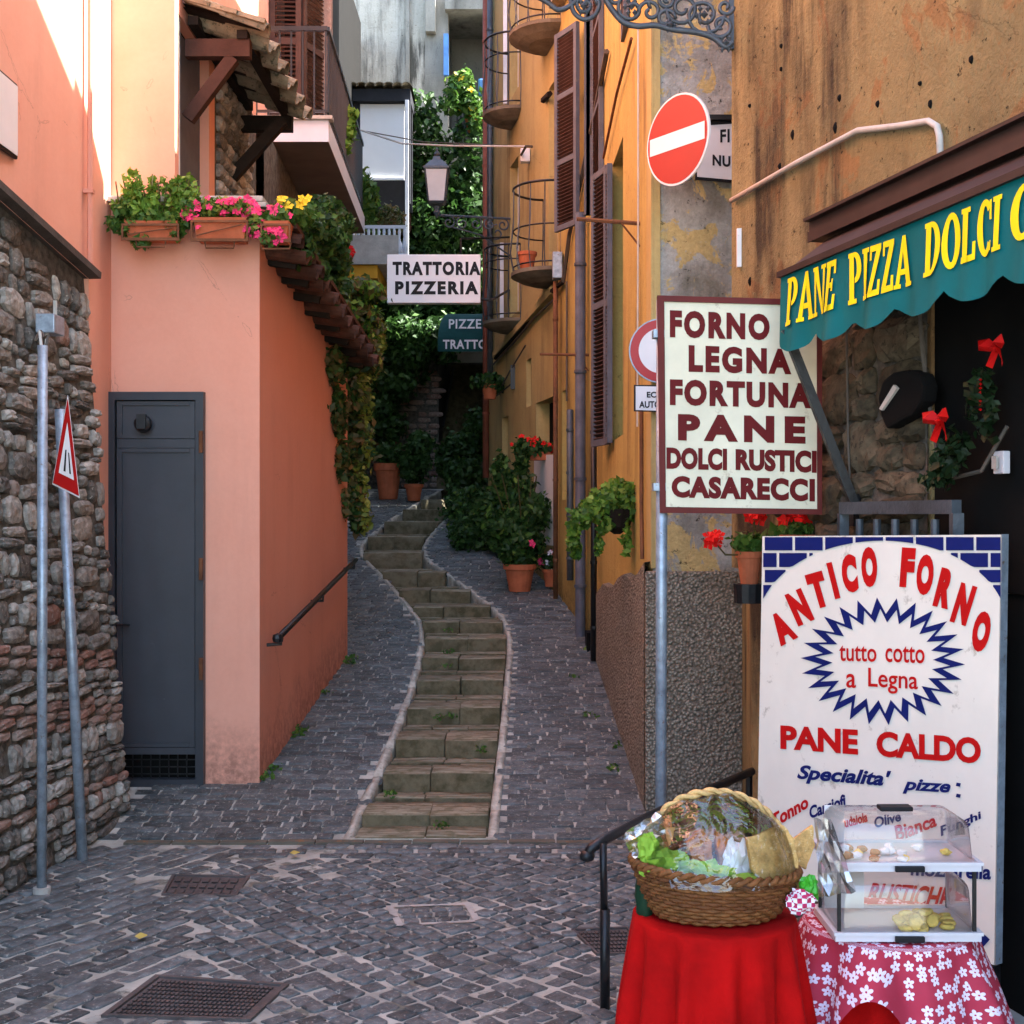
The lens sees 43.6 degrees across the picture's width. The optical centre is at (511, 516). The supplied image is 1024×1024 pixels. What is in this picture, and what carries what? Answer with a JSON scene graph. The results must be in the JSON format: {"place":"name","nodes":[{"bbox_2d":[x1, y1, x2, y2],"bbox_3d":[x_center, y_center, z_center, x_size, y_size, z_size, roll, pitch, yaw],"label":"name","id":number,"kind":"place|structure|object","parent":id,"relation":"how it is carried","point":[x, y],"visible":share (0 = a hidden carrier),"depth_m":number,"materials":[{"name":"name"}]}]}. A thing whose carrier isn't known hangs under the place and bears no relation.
{"place":"outdoors","nodes":[
{"label":"outdoors","id":0,"kind":"place"},
{"bbox_2d":[0,489,801,1023],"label":"ground","id":1,"kind":"structure","parent":0,"point":[126,989],"depth_m":5.17,"materials":[{"name":"stone"}]},
{"bbox_2d":[0,180,130,898],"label":"stone wall","id":2,"kind":"structure","parent":1,"relation":"on","point":[39,274],"depth_m":6.04,"materials":[{"name":"stone"}]},
{"bbox_2d":[36,300,63,366],"bbox_3d":[-2.201,-0.874,6.109,0.090,0.334,0.159,0,0,0],"label":"junction box","id":3,"kind":"object","parent":2,"relation":"attached to","point":[51,324],"visible":0.81,"depth_m":6.03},
{"bbox_2d":[0,0,378,786],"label":"pink house","id":4,"kind":"structure","parent":1,"relation":"on","point":[226,530],"depth_m":7.10,"materials":[{"name":"paint"}]},
{"bbox_2d":[0,70,17,159],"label":"wall plaque","id":5,"kind":"object","parent":4,"relation":"attached to","point":[8,116],"depth_m":5.81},
{"bbox_2d":[103,167,201,250],"bbox_3d":[-1.948,-1.663,6.988,0.545,0.458,0.234,0,0,0],"label":"flower box","id":6,"kind":"object","parent":4,"relation":"attached to","point":[147,223],"visible":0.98,"depth_m":6.92,"materials":[{"name":"ceramic"}]},
{"bbox_2d":[108,392,205,786],"bbox_3d":[-1.967,0.407,7.062,0.534,2.186,0.155,0,0,0],"label":"door","id":7,"kind":"structure","parent":4,"relation":"in","point":[157,440],"depth_m":7.08,"materials":[{"name":"black metal"}]},
{"bbox_2d":[179,18,199,195],"bbox_3d":[-1.910,-2.205,7.538,0.070,1.210,0.705,0,0,0],"label":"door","id":8,"kind":"structure","parent":4,"relation":"in","point":[189,70],"depth_m":7.59,"materials":[{"name":"brown metal"}]},
{"bbox_2d":[180,194,263,248],"bbox_3d":[-1.565,-1.596,6.973,0.468,0.309,0.221,0,0,0],"label":"flower box","id":9,"kind":"object","parent":4,"relation":"attached to","point":[224,220],"visible":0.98,"depth_m":6.91,"materials":[{"name":"ceramic"}]},
{"bbox_2d":[255,194,324,249],"bbox_3d":[-1.206,-1.635,7.118,0.311,0.396,0.578,0,0,22],"label":"flower box","id":10,"kind":"object","parent":4,"relation":"attached to","point":[280,215],"visible":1,"depth_m":6.95,"materials":[{"name":"ceramic"}]},
{"bbox_2d":[266,558,357,646],"bbox_3d":[-1.275,0.523,8.407,0.112,0.421,2.636,0,0,2],"label":"handrail","id":11,"kind":"object","parent":4,"relation":"attached to","point":[277,638],"visible":1,"depth_m":7.92,"materials":[{"name":"black metal"}]},
{"bbox_2d":[279,192,359,380],"bbox_3d":[-1.257,-1.643,8.538,0.391,1.227,2.648,0,0,0],"label":"shrub","id":12,"kind":"object","parent":4,"relation":"on","point":[328,237],"visible":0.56,"depth_m":8.43,"materials":[{"name":"green plant"}]},
{"bbox_2d":[325,272,392,539],"bbox_3d":[-1.246,-0.866,9.840,0.550,2.116,1.892,0,0,0],"label":"hanging creeper","id":13,"kind":"object","parent":4,"relation":"hanging from","point":[355,454],"visible":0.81,"depth_m":9.99,"materials":[{"name":"green plant"}]},
{"bbox_2d":[98,490,436,839],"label":"cobbled ramp","id":14,"kind":"structure","parent":1,"relation":"on","point":[270,796],"depth_m":7.49,"materials":[{"name":"stone"}]},
{"bbox_2d":[259,654,358,780],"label":"weeds","id":15,"kind":"object","parent":14,"relation":"on","point":[295,732],"visible":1,"depth_m":7.90,"materials":[{"name":"green plant"}]},
{"bbox_2d":[374,440,401,498],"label":"potted plant","id":16,"kind":"object","parent":14,"relation":"on","point":[386,469],"visible":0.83,"depth_m":18.46,"materials":[{"name":"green plant"}]},
{"bbox_2d":[391,428,438,500],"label":"potted plant","id":17,"kind":"object","parent":14,"relation":"on","point":[415,460],"visible":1,"depth_m":18.20,"materials":[{"name":"green plant"}]},
{"bbox_2d":[256,133,297,204],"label":"wall","id":18,"kind":"structure","parent":1,"relation":"on","point":[273,179],"depth_m":10.54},
{"bbox_2d":[256,0,364,432],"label":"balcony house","id":19,"kind":"structure","parent":1,"relation":"on","point":[319,41],"depth_m":12.00,"materials":[{"name":"pink paint"}]},
{"bbox_2d":[285,0,295,76],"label":"shutter","id":20,"kind":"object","parent":19,"relation":"in","point":[287,8],"depth_m":12.38,"materials":[{"name":"brown wood"}]},
{"bbox_2d":[345,104,379,215],"bbox_3d":[-1.592,-3.630,13.118,0.308,0.690,2.260,0,0,0],"label":"climbing plant","id":21,"kind":"object","parent":19,"relation":"attached to","point":[370,187],"visible":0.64,"depth_m":13.87,"materials":[{"name":"green plant"}]},
{"bbox_2d":[346,186,406,296],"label":"balcony","id":22,"kind":"structure","parent":19,"relation":"attached to","point":[369,253],"depth_m":16.98,"materials":[{"name":"white paint"}]},
{"bbox_2d":[364,312,451,488],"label":"brick wall","id":23,"kind":"structure","parent":1,"relation":"on","point":[426,410],"depth_m":20.60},
{"bbox_2d":[352,0,482,362],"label":"cream house","id":24,"kind":"structure","parent":1,"relation":"on","point":[408,46],"depth_m":21.00,"materials":[{"name":"paint"}]},
{"bbox_2d":[368,88,482,443],"bbox_3d":[-1.488,-3.927,20.117,3.256,5.706,1.710,0,0,0],"label":"ivy","id":25,"kind":"object","parent":24,"relation":"attached to","point":[411,343],"visible":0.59,"depth_m":20.05,"materials":[{"name":"green plant"}]},
{"bbox_2d":[438,63,482,142],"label":"terrace plants","id":26,"kind":"object","parent":24,"relation":"on","point":[465,99],"visible":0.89,"depth_m":20.12,"materials":[{"name":"green plant"}]},
{"bbox_2d":[437,363,487,498],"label":"wall","id":27,"kind":"structure","parent":1,"relation":"on","point":[461,394],"depth_m":22.87,"materials":[{"name":"stone"}]},
{"bbox_2d":[434,478,497,553],"bbox_3d":[-0.504,0.038,15.598,0.822,1.021,3.605,0,0,-6],"label":"shrub","id":28,"kind":"object","parent":1,"relation":"on","point":[463,530],"visible":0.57,"depth_m":14.61,"materials":[{"name":"green plant"}]},
{"bbox_2d":[423,506,685,839],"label":"cobbled ramp","id":29,"kind":"structure","parent":1,"relation":"on","point":[574,782],"depth_m":8.10,"materials":[{"name":"stone"}]},
{"bbox_2d":[470,437,551,591],"bbox_3d":[0.012,-0.031,12.252,0.846,1.493,0.689,0,0,0],"label":"potted shrub","id":30,"kind":"object","parent":29,"relation":"on","point":[515,517],"visible":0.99,"depth_m":12.13,"materials":[{"name":"green plant"}]},
{"bbox_2d":[528,539,552,586],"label":"potted flowers","id":31,"kind":"object","parent":29,"relation":"on","point":[544,561],"visible":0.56,"depth_m":12.25,"materials":[{"name":"ceramic"}]},
{"bbox_2d":[569,646,621,771],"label":"weeds","id":32,"kind":"object","parent":29,"relation":"on","point":[586,715],"visible":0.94,"depth_m":7.71,"materials":[{"name":"green plant"}]},
{"bbox_2d":[482,0,741,817],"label":"orange house","id":33,"kind":"structure","parent":1,"relation":"on","point":[611,230],"depth_m":8.85,"materials":[{"name":"paint"}]},
{"bbox_2d":[360,129,532,155],"bbox_3d":[-0.536,-4.145,14.255,0.867,0.827,2.907,0,0,-44],"label":"overhead wire","id":34,"kind":"object","parent":33,"relation":"attached to","point":[477,145],"visible":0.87,"depth_m":14.20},
{"bbox_2d":[387,236,509,304],"bbox_3d":[-0.527,-2.724,13.842,1.606,0.914,0.652,0,0,-33],"label":"hanging sign","id":35,"kind":"object","parent":33,"relation":"attached to","point":[433,279],"visible":1,"depth_m":13.60,"materials":[{"name":"white metal"}]},
{"bbox_2d":[438,314,482,351],"bbox_3d":[-0.519,-2.394,16.692,0.864,0.569,0.615,0,0,0],"label":"dome awning","id":36,"kind":"object","parent":33,"relation":"attached to","point":[460,332],"visible":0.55,"depth_m":16.41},
{"bbox_2d":[423,148,510,255],"bbox_3d":[-0.497,-3.530,14.320,0.984,1.186,0.299,0,0,-3],"label":"street lamp","id":37,"kind":"object","parent":33,"relation":"attached to","point":[436,171],"visible":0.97,"depth_m":14.21,"materials":[{"name":"grey metal"}]},
{"bbox_2d":[469,365,514,399],"bbox_3d":[-0.240,-1.525,14.618,0.448,0.325,0.906,0,0,-7],"label":"wall pot","id":38,"kind":"object","parent":33,"relation":"attached to","point":[489,384],"depth_m":14.81,"materials":[{"name":"ceramic"}]},
{"bbox_2d":[518,250,536,268],"bbox_3d":[0.142,-2.420,12.150,0.191,0.170,0.188,0,0,0],"label":"balcony pot","id":39,"kind":"object","parent":33,"relation":"on","point":[523,255],"visible":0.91,"depth_m":12.09,"materials":[{"name":"ceramic"}]},
{"bbox_2d":[510,434,552,460],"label":"window plants","id":40,"kind":"object","parent":33,"relation":"attached to","point":[540,448],"depth_m":12.48,"materials":[{"name":"red plant"}]},
{"bbox_2d":[550,402,552,442],"bbox_3d":[0.457,-0.875,12.675,0.148,0.550,0.800,0,0,0],"label":"window","id":41,"kind":"structure","parent":33,"relation":"in","point":[551,404],"depth_m":12.98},
{"bbox_2d":[564,475,635,560],"bbox_3d":[0.544,0.013,7.550,0.478,0.510,0.309,0,0,0],"label":"hanging plant","id":42,"kind":"object","parent":33,"relation":"attached to","point":[608,506],"visible":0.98,"depth_m":7.46,"materials":[{"name":"green plant"}]},
{"bbox_2d":[629,319,655,382],"bbox_3d":[0.770,-0.854,6.604,0.334,0.334,0.012,0,0,0],"label":"ring sign","id":43,"kind":"object","parent":33,"relation":"attached to","point":[642,350],"visible":0.45,"depth_m":6.60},
{"bbox_2d":[634,385,655,411],"bbox_3d":[0.781,-0.605,6.601,0.304,0.145,0.014,0,0,0],"label":"plate sign","id":44,"kind":"object","parent":33,"relation":"attached to","point":[644,398],"visible":0.28,"depth_m":6.60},
{"bbox_2d":[647,92,710,185],"bbox_3d":[0.811,-1.840,6.366,0.266,0.444,0.594,0,0,0],"label":"no entry sign","id":45,"kind":"object","parent":33,"relation":"attached to","point":[678,142],"visible":1,"depth_m":6.24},
{"bbox_2d":[695,114,731,182],"bbox_3d":[1.105,-1.896,6.629,0.309,0.353,0.058,0,0,0],"label":"street plate","id":46,"kind":"object","parent":33,"relation":"attached to","point":[716,165],"visible":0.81,"depth_m":6.63,"materials":[{"name":"white metal"}]},
{"bbox_2d":[616,992,1023,1023],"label":"doorstep","id":47,"kind":"object","parent":1,"relation":"on","point":[1018,1018],"visible":0.09,"depth_m":3.92,"materials":[{"name":"concrete"}]},
{"bbox_2d":[758,534,1008,985],"bbox_3d":[1.186,0.805,4.243,0.034,1.503,1.047,0,0,-32],"label":"poster board","id":48,"kind":"object","parent":47,"relation":"on","point":[883,669],"visible":0.79,"depth_m":4.14,"materials":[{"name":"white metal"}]},
{"bbox_2d":[837,500,963,535],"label":"iron gate","id":49,"kind":"structure","parent":47,"relation":"on","point":[952,508],"depth_m":4.35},
{"bbox_3d":[0.485,1.245,3.080,0.370,0.572,0.370,0,0,0],"label":"small table","id":50,"kind":"object","parent":47,"relation":"on","visible":0},
{"bbox_2d":[615,906,816,1023],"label":"tablecloth","id":51,"kind":"object","parent":50,"relation":"on","point":[675,973],"visible":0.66,"depth_m":2.93,"materials":[{"name":"red fabric"}]},
{"bbox_2d":[634,879,652,916],"bbox_3d":[0.318,0.914,3.080,0.047,0.145,0.063,0,0,0],"label":"bottle bag","id":52,"kind":"object","parent":51,"relation":"on","point":[642,909],"visible":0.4,"depth_m":3.06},
{"bbox_2d":[627,787,803,926],"bbox_3d":[0.485,0.800,3.060,0.419,0.300,0.297,0,0,0],"label":"wicker basket","id":53,"kind":"object","parent":51,"relation":"on","point":[682,897],"visible":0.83,"depth_m":2.96,"materials":[{"name":"brown wicker"}]},
{"bbox_2d":[623,812,668,859],"bbox_3d":[0.322,0.762,3.039,0.125,0.128,0.023,0,0,-16],"label":"cellophane end","id":54,"kind":"object","parent":53,"relation":"in","point":[629,834],"visible":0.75,"depth_m":3.04,"materials":[{"name":"white"}]},
{"bbox_2d":[637,831,659,862],"bbox_3d":[0.321,0.791,3.021,0.054,0.092,0.044,0,0,0],"label":"tissue paper","id":55,"kind":"object","parent":53,"relation":"in","point":[648,844],"visible":0.93,"depth_m":3.01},
{"bbox_2d":[625,827,674,851],"bbox_3d":[0.338,0.790,3.123,0.125,0.080,0.045,0,0,-15],"label":"flatbread","id":56,"kind":"object","parent":53,"relation":"in","point":[668,832],"visible":0.35,"depth_m":3.12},
{"bbox_2d":[639,845,689,876],"bbox_3d":[0.363,0.824,3.031,0.137,0.090,0.116,0,0,0],"label":"tissue paper","id":57,"kind":"object","parent":53,"relation":"in","point":[666,858],"visible":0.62,"depth_m":3.00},
{"bbox_2d":[686,829,712,860],"bbox_3d":[0.451,0.804,3.068,0.062,0.107,0.043,0,0,-6],"label":"flatbread","id":58,"kind":"object","parent":53,"relation":"in","point":[699,844],"visible":0.69,"depth_m":3.06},
{"bbox_2d":[679,858,736,878],"bbox_3d":[0.448,0.848,3.017,0.171,0.073,0.114,0,0,0],"label":"tissue paper","id":59,"kind":"object","parent":53,"relation":"in","point":[710,867],"visible":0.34,"depth_m":2.99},
{"bbox_2d":[634,793,790,869],"bbox_3d":[0.486,0.758,3.060,0.391,0.196,0.296,0,0,0],"label":"cellophane","id":60,"kind":"object","parent":53,"relation":"in","point":[756,820],"visible":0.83,"depth_m":3.15,"materials":[{"name":"clear"}]},
{"bbox_2d":[713,829,728,864],"bbox_3d":[0.521,0.815,3.097,0.061,0.115,0.044,0,0,0],"label":"flatbread","id":61,"kind":"object","parent":53,"relation":"in","point":[720,842],"visible":0.5,"depth_m":3.09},
{"bbox_2d":[718,837,751,873],"bbox_3d":[0.533,0.860,3.076,0.099,0.184,0.052,0,0,0],"label":"napkin","id":62,"kind":"object","parent":53,"relation":"in","point":[735,854],"visible":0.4,"depth_m":3.07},
{"bbox_2d":[734,872,763,878],"bbox_3d":[0.565,0.878,3.040,0.187,0.065,0.092,0,0,0],"label":"tissue paper","id":63,"kind":"object","parent":53,"relation":"in","point":[745,875],"visible":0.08,"depth_m":3.03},
{"bbox_2d":[745,825,799,888],"bbox_3d":[0.621,0.816,3.046,0.126,0.154,0.053,0,0,-9],"label":"flatbread","id":64,"kind":"object","parent":53,"relation":"in","point":[766,855],"visible":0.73,"depth_m":3.04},
{"bbox_2d":[785,888,815,915],"bbox_3d":[0.669,0.895,2.970,0.071,0.062,0.046,0,0,0],"label":"check napkin","id":65,"kind":"object","parent":53,"relation":"in","point":[799,902],"visible":1,"depth_m":2.96,"materials":[{"name":"fabric"}]},
{"bbox_2d":[793,825,814,868],"bbox_3d":[0.712,0.809,3.126,0.062,0.103,0.034,0,0,-17],"label":"flatbread","id":66,"kind":"object","parent":53,"relation":"in","point":[804,843],"visible":0.69,"depth_m":3.12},
{"bbox_2d":[799,874,819,899],"bbox_3d":[0.696,0.871,3.000,0.046,0.066,0.043,0,0,27],"label":"bow ribbon","id":67,"kind":"object","parent":53,"relation":"attached to","point":[808,883],"visible":0.74,"depth_m":2.99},
{"bbox_2d":[814,818,855,896],"bbox_3d":[0.755,0.795,2.996,0.117,0.187,0.023,0,0,-18],"label":"cellophane end","id":68,"kind":"object","parent":53,"relation":"in","point":[824,848],"visible":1,"depth_m":2.99,"materials":[{"name":"white"}]},
{"bbox_2d":[729,0,1023,1016],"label":"bakery house","id":69,"kind":"structure","parent":1,"relation":"on","point":[835,100],"depth_m":4.62,"materials":[{"name":"paint"}]},
{"bbox_2d":[538,0,735,52],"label":"scroll bracket","id":70,"kind":"object","parent":69,"relation":"attached to","point":[670,25],"visible":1,"depth_m":5.89,"materials":[{"name":"grey metal"}]},
{"bbox_2d":[702,514,773,603],"bbox_3d":[0.979,0.167,5.340,0.386,0.391,0.234,0,0,0],"label":"geranium pot","id":71,"kind":"object","parent":69,"relation":"attached to","point":[748,556],"visible":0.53,"depth_m":5.30,"materials":[{"name":"ceramic"}]},
{"bbox_2d":[767,514,814,535],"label":"geranium","id":72,"kind":"object","parent":69,"relation":"attached to","point":[782,529],"visible":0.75,"depth_m":5.19,"materials":[{"name":"red plant"}]},
{"bbox_2d":[776,112,1023,525],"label":"awning","id":73,"kind":"object","parent":69,"relation":"attached to","point":[919,238],"visible":1,"depth_m":4.05,"materials":[{"name":"green fabric"}]},
{"bbox_2d":[879,370,937,428],"bbox_3d":[1.347,-0.402,4.378,0.072,0.192,0.291,0,0,-14],"label":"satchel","id":74,"kind":"object","parent":69,"relation":"hanging from","point":[906,397],"visible":0.96,"depth_m":4.34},
{"bbox_2d":[917,365,1000,490],"bbox_3d":[1.404,-0.272,4.053,0.131,0.392,0.356,0,0,-13],"label":"wreath","id":75,"kind":"object","parent":69,"relation":"hanging from","point":[954,447],"visible":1,"depth_m":4.02,"materials":[{"name":"green plant"}]},
{"bbox_2d":[922,407,948,442],"bbox_3d":[1.358,-0.289,4.091,0.050,0.107,0.147,0,0,-14],"label":"red bow","id":76,"kind":"object","parent":75,"relation":"attached to","point":[934,418],"visible":1,"depth_m":4.11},
{"bbox_2d":[978,334,1003,368],"bbox_3d":[1.429,-0.489,3.805,0.050,0.093,0.127,0,0,-14],"label":"red bow","id":77,"kind":"object","parent":75,"relation":"attached to","point":[994,346],"visible":1,"depth_m":3.83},
{"bbox_2d":[991,451,1009,473],"bbox_3d":[1.503,-0.166,3.945,0.040,0.070,0.052,0,0,-14],"label":"wall switch","id":78,"kind":"object","parent":69,"relation":"attached to","point":[1000,462],"depth_m":3.93,"materials":[{"name":"plastic"}]},
{"bbox_2d":[0,839,802,1023],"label":"street","id":79,"kind":"structure","parent":0,"point":[73,986],"depth_m":4.95,"materials":[{"name":"stone"}]},
{"bbox_2d":[33,330,50,894],"bbox_3d":[-2.090,0.373,5.697,0.071,2.494,0.658,0,0,-20],"label":"pole","id":80,"kind":"object","parent":79,"relation":"on","point":[42,887],"visible":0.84,"depth_m":5.40,"materials":[{"name":"metal"}]},
{"bbox_2d":[52,396,87,861],"bbox_3d":[-2.046,0.535,5.935,0.153,2.173,0.323,0,0,-18],"label":"leaning sign","id":81,"kind":"object","parent":79,"relation":"on","point":[65,480],"visible":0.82,"depth_m":5.96,"materials":[{"name":"metal"}]},
{"bbox_2d":[101,974,288,1021],"bbox_3d":[-1.038,1.612,4.232,0.496,0.036,0.370,0,0,10],"label":"drain cover","id":82,"kind":"object","parent":79,"relation":"on","point":[166,997],"visible":1,"depth_m":4.23,"materials":[{"name":"metal"}]},
{"bbox_2d":[161,874,249,896],"bbox_3d":[-1.337,1.612,5.547,0.357,0.036,0.326,0,0,0],"label":"drain cover","id":83,"kind":"object","parent":79,"relation":"on","point":[210,884],"visible":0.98,"depth_m":5.54,"materials":[{"name":"metal"}]},
{"bbox_2d":[386,903,479,925],"bbox_3d":[-0.319,1.605,5.147,0.358,0.025,0.267,0,0,-10],"label":"drain cover","id":84,"kind":"object","parent":79,"relation":"on","point":[458,914],"visible":0.96,"depth_m":5.14,"materials":[{"name":"metal"}]},
{"bbox_2d":[571,926,629,955],"bbox_3d":[0.368,1.612,4.813,0.223,0.036,0.330,0,0,-10],"label":"drain cover","id":85,"kind":"object","parent":79,"relation":"on","point":[618,938],"visible":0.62,"depth_m":4.84,"materials":[{"name":"metal"}]},
{"bbox_2d":[579,767,755,1009],"bbox_3d":[0.620,1.316,4.665,0.092,0.608,1.294,0,0,35],"label":"handrail","id":86,"kind":"object","parent":79,"relation":"on","point":[599,843],"visible":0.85,"depth_m":4.16,"materials":[{"name":"black metal"}]},
{"bbox_2d":[652,295,821,807],"bbox_3d":[0.876,0.379,5.026,0.665,2.482,0.078,0,0,1],"label":"bakery sign","id":87,"kind":"object","parent":79,"relation":"on","point":[737,430],"visible":0.94,"depth_m":5.00,"materials":[{"name":"metal"}]},
{"bbox_2d":[343,491,513,841],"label":"stepped path","id":88,"kind":"structure","parent":0,"point":[429,770],"depth_m":8.32,"materials":[{"name":"stone"}]},
{"bbox_2d":[380,627,486,829],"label":"weeds","id":89,"kind":"object","parent":88,"relation":"on","point":[483,747],"visible":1,"depth_m":7.63,"materials":[{"name":"green plant"}]},
{"bbox_2d":[431,404,487,493],"bbox_3d":[-0.671,-0.942,18.688,1.104,1.542,1.356,0,0,0],"label":"shrub","id":90,"kind":"object","parent":88,"relation":"on","point":[454,467],"visible":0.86,"depth_m":18.75,"materials":[{"name":"green plant"}]},
{"bbox_3d":[0.945,1.279,3.220,0.380,0.505,0.380,0,0,0],"label":"small table","id":91,"kind":"object","parent":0,"visible":0},
{"bbox_2d":[840,1002,899,1023],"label":"tablecloth","id":92,"kind":"object","parent":91,"relation":"on","point":[869,1013],"visible":0.12,"depth_m":3.03,"materials":[{"name":"red fabric"}]},
{"bbox_2d":[798,897,1014,1023],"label":"tablecloth","id":93,"kind":"object","parent":92,"relation":"on","point":[935,983],"visible":0.56,"depth_m":3.01,"materials":[{"name":"fabric"}]},
{"bbox_2d":[813,866,983,942],"bbox_3d":[0.945,0.930,3.154,0.356,0.167,0.240,0,0,0],"label":"pastry case","id":94,"kind":"object","parent":93,"relation":"on","point":[871,923],"visible":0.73,"depth_m":3.12,"materials":[{"name":"white plastic"}]},
{"bbox_2d":[824,871,863,907],"bbox_3d":[0.841,0.946,3.242,0.100,0.093,0.004,0,0,0],"label":"price card","id":95,"kind":"object","parent":94,"relation":"in","point":[855,899],"visible":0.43,"depth_m":3.24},
{"bbox_2d":[892,914,904,922],"bbox_3d":[0.948,0.988,3.135,0.031,0.019,0.034,0,0,0],"label":"biscuit","id":96,"kind":"object","parent":94,"relation":"in","point":[901,919],"visible":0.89,"depth_m":3.13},
{"bbox_2d":[814,804,983,871],"bbox_3d":[0.945,0.780,3.154,0.356,0.133,0.240,0,0,0],"label":"pastry case","id":97,"kind":"object","parent":94,"relation":"on","point":[929,857],"visible":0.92,"depth_m":3.14,"materials":[{"name":"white plastic"}]},
{"bbox_2d":[824,805,843,841],"bbox_3d":[0.816,0.778,3.242,0.050,0.093,0.004,0,0,0],"label":"price card","id":98,"kind":"object","parent":97,"relation":"in","point":[835,814],"visible":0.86,"depth_m":3.24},
{"bbox_2d":[852,851,862,858],"bbox_3d":[0.838,0.823,3.106,0.025,0.021,0.024,0,0,-40],"label":"pastry","id":99,"kind":"object","parent":97,"relation":"on","point":[857,855],"visible":1,"depth_m":3.10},
{"bbox_2d":[869,855,879,861],"bbox_3d":[0.872,0.823,3.078,0.028,0.019,0.022,0,0,0],"label":"pastry","id":100,"kind":"object","parent":97,"relation":"on","point":[873,858],"visible":1,"depth_m":3.07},
{"bbox_2d":[879,847,889,854],"bbox_3d":[0.914,0.823,3.142,0.028,0.020,0.022,0,0,0],"label":"pastry","id":101,"kind":"object","parent":97,"relation":"on","point":[884,851],"visible":1,"depth_m":3.14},
{"bbox_2d":[897,855,907,861],"bbox_3d":[0.938,0.823,3.074,0.024,0.018,0.024,0,0,44],"label":"pastry","id":102,"kind":"object","parent":97,"relation":"in","point":[901,858],"visible":1,"depth_m":3.07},
{"bbox_2d":[910,843,922,850],"bbox_3d":[1.007,0.823,3.186,0.025,0.018,0.024,0,0,-37],"label":"pastry","id":103,"kind":"object","parent":97,"relation":"on","point":[917,846],"visible":1,"depth_m":3.18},
{"bbox_2d":[940,848,951,854],"bbox_3d":[1.063,0.823,3.140,0.031,0.017,0.021,0,0,39],"label":"pastry","id":104,"kind":"object","parent":97,"relation":"on","point":[945,851],"visible":1,"depth_m":3.13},
{"bbox_2d":[898,910,912,915],"bbox_3d":[0.968,0.978,3.149,0.038,0.024,0.026,0,0,0],"label":"biscuit","id":105,"kind":"object","parent":94,"relation":"in","point":[905,912],"visible":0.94,"depth_m":3.14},
{"bbox_2d":[908,917,920,930],"bbox_3d":[0.968,0.980,3.077,0.030,0.028,0.031,0,0,0],"label":"biscuit","id":106,"kind":"object","parent":94,"relation":"in","point":[914,923],"visible":1,"depth_m":3.07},
{"bbox_2d":[917,923,928,931],"bbox_3d":[0.989,0.993,3.083,0.034,0.021,0.032,0,0,0],"label":"biscuit","id":107,"kind":"object","parent":94,"relation":"in","point":[924,927],"visible":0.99,"depth_m":3.08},
{"bbox_2d":[917,908,931,916],"bbox_3d":[1.013,0.972,3.142,0.036,0.015,0.030,0,0,0],"label":"biscuit","id":108,"kind":"object","parent":94,"relation":"in","point":[925,912],"visible":1,"depth_m":3.13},
{"bbox_2d":[926,914,938,926],"bbox_3d":[1.020,0.981,3.105,0.026,0.027,0.033,0,0,43],"label":"biscuit","id":109,"kind":"object","parent":94,"relation":"in","point":[932,920],"visible":1,"depth_m":3.10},
{"bbox_2d":[939,923,954,929],"bbox_3d":[1.053,0.993,3.098,0.035,0.013,0.031,0,0,0],"label":"biscuit","id":110,"kind":"object","parent":94,"relation":"in","point":[947,926],"visible":1,"depth_m":3.09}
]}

